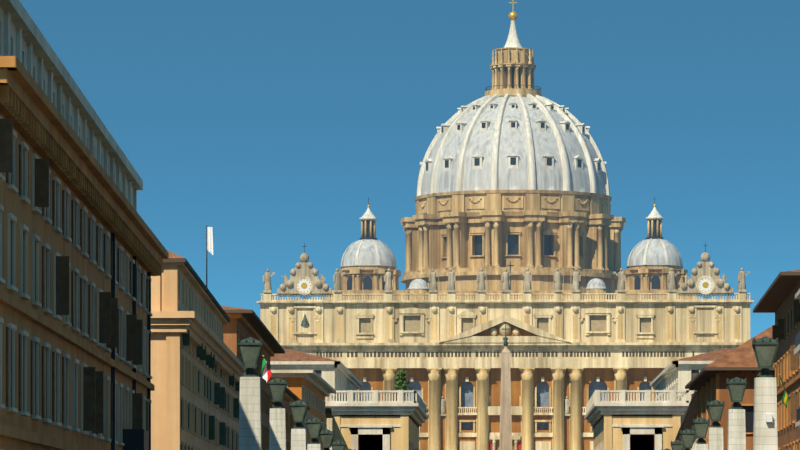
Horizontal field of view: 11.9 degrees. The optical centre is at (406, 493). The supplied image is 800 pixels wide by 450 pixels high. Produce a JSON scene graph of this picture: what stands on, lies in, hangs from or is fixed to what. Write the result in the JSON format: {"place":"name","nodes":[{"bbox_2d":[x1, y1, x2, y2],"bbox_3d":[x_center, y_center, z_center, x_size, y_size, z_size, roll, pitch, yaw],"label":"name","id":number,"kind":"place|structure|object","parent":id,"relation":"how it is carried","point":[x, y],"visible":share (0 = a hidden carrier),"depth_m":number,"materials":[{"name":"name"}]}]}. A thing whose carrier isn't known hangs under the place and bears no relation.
{"place":"outdoors","nodes":[
{"label":"outdoors","id":0,"kind":"place"},
{"bbox_2d":[221,306,284,449],"bbox_3d":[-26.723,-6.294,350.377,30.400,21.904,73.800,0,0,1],"label":"building","id":1,"kind":"structure","parent":0,"point":[242,324],"depth_m":340.92,"materials":[{"name":"brown paint"}]},
{"bbox_2d":[270,379,309,449],"bbox_3d":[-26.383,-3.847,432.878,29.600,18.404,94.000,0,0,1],"label":"building","id":2,"kind":"structure","parent":0,"point":[289,395],"depth_m":433.92,"materials":[{"name":"brown paint"}]},
{"bbox_2d":[271,370,335,449],"bbox_3d":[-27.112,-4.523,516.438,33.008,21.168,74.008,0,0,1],"label":"building","id":3,"kind":"structure","parent":0,"point":[313,388],"depth_m":497.41,"materials":[{"name":"orange paint"}]},
{"bbox_2d":[325,408,332,429],"bbox_3d":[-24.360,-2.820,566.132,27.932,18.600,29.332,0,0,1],"label":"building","id":4,"kind":"structure","parent":0,"point":[328,413],"depth_m":561.80,"materials":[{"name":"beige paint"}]},
{"bbox_2d":[19,0,799,338],"label":"sky","id":5,"kind":"structure","parent":0,"point":[271,126],"materials":[{"name":"blue"}]},
{"bbox_2d":[753,270,799,449],"bbox_3d":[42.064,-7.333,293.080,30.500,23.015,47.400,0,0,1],"label":"building","id":6,"kind":"structure","parent":0,"point":[780,301],"depth_m":292.42,"materials":[{"name":"brown paint"}]},
{"label":"ground","id":7,"kind":"structure","parent":0,"visible":0},
{"bbox_2d":[0,0,168,449],"bbox_3d":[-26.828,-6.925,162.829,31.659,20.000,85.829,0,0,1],"label":"building","id":8,"kind":"structure","parent":7,"relation":"on","point":[84,252],"depth_m":148.13,"materials":[{"name":"beige paint"}]},
{"bbox_2d":[151,225,245,449],"bbox_3d":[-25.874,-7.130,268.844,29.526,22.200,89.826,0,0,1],"label":"building","id":9,"kind":"structure","parent":7,"relation":"on","point":[197,370],"depth_m":233.69,"materials":[{"name":"beige paint"}]},
{"bbox_2d":[270,349,362,449],"bbox_3d":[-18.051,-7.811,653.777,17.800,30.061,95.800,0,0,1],"label":"building","id":10,"kind":"structure","parent":7,"relation":"on","point":[336,375],"depth_m":607.05,"materials":[{"name":"beige paint"}]},
{"bbox_2d":[325,369,427,449],"bbox_3d":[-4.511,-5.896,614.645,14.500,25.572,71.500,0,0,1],"label":"building","id":11,"kind":"structure","parent":7,"relation":"on","point":[375,423],"depth_m":580.14,"materials":[{"name":"paint"}]},
{"bbox_2d":[237,337,778,449],"bbox_3d":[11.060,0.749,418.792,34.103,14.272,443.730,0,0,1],"label":"street lamps","id":12,"kind":"object","parent":7,"relation":"on","point":[765,436],"visible":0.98,"depth_m":255.98,"materials":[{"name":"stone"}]},
{"bbox_2d":[260,355,788,409],"bbox_3d":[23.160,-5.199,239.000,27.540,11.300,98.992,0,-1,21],"label":"flags","id":13,"kind":"object","parent":12,"relation":"on","point":[266,373],"visible":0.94,"depth_m":198.00,"materials":[{"name":"multicoloured fabric"}]},
{"bbox_2d":[584,390,688,449],"bbox_3d":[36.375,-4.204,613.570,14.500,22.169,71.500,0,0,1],"label":"building","id":14,"kind":"structure","parent":7,"relation":"on","point":[622,423],"depth_m":579.09,"materials":[{"name":"paint"}]},
{"bbox_2d":[675,390,696,449],"bbox_3d":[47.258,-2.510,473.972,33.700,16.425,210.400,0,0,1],"label":"building","id":15,"kind":"structure","parent":7,"relation":"on","point":[689,416],"depth_m":445.44,"materials":[{"name":"paint"}]},
{"bbox_2d":[650,348,732,422],"bbox_3d":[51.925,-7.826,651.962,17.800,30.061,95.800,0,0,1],"label":"building","id":16,"kind":"structure","parent":7,"relation":"on","point":[680,374],"depth_m":606.60,"materials":[{"name":"beige paint"}]},
{"bbox_2d":[685,324,774,449],"bbox_3d":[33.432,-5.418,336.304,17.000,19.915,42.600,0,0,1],"label":"building","id":17,"kind":"structure","parent":7,"relation":"on","point":[707,382],"depth_m":316.52,"materials":[{"name":"brown paint"}]},
{"bbox_2d":[794,289,799,426],"bbox_3d":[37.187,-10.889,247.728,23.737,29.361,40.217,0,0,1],"label":"building","id":18,"kind":"structure","parent":7,"relation":"on","point":[797,345],"depth_m":264.27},
{"bbox_3d":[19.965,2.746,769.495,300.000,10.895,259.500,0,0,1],"label":"piazza","id":19,"kind":"object","parent":7,"relation":"on","visible":0},
{"bbox_2d":[257,290,753,449],"bbox_3d":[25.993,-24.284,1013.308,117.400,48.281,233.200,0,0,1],"label":"basilica facade","id":20,"kind":"structure","parent":19,"relation":"on","point":[568,356],"depth_m":900.27,"materials":[{"name":"stone"}]},
{"bbox_2d":[326,197,408,299],"bbox_3d":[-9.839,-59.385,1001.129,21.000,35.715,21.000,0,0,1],"label":"dome","id":21,"kind":"structure","parent":20,"relation":"on","point":[368,265],"depth_m":995.29,"materials":[{"name":"stone"}]},
{"bbox_2d":[263,243,749,300],"bbox_3d":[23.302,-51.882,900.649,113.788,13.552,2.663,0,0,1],"label":"rooftop statues","id":22,"kind":"object","parent":20,"relation":"attached to","point":[703,279],"depth_m":900.57,"materials":[{"name":"stone"}]},
{"bbox_2d":[408,278,606,299],"bbox_3d":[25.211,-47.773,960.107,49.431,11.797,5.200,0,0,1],"label":"small domes","id":23,"kind":"structure","parent":20,"relation":"on","point":[595,285],"depth_m":958.33,"materials":[{"name":"stone"}]},
{"bbox_2d":[401,2,625,299],"bbox_3d":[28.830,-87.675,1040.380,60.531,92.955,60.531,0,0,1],"label":"dome","id":24,"kind":"structure","parent":20,"relation":"on","point":[581,233],"depth_m":1019.84,"materials":[{"name":"stone"}]},
{"bbox_2d":[614,204,695,298],"bbox_3d":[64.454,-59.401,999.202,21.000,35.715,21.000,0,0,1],"label":"dome","id":25,"kind":"structure","parent":20,"relation":"on","point":[653,272],"depth_m":993.78,"materials":[{"name":"stone"}]},
{"bbox_2d":[499,324,511,449],"bbox_3d":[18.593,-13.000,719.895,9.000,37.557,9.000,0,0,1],"label":"obelisk","id":26,"kind":"object","parent":19,"relation":"on","point":[505,442],"depth_m":718.92,"materials":[{"name":"white stone"}]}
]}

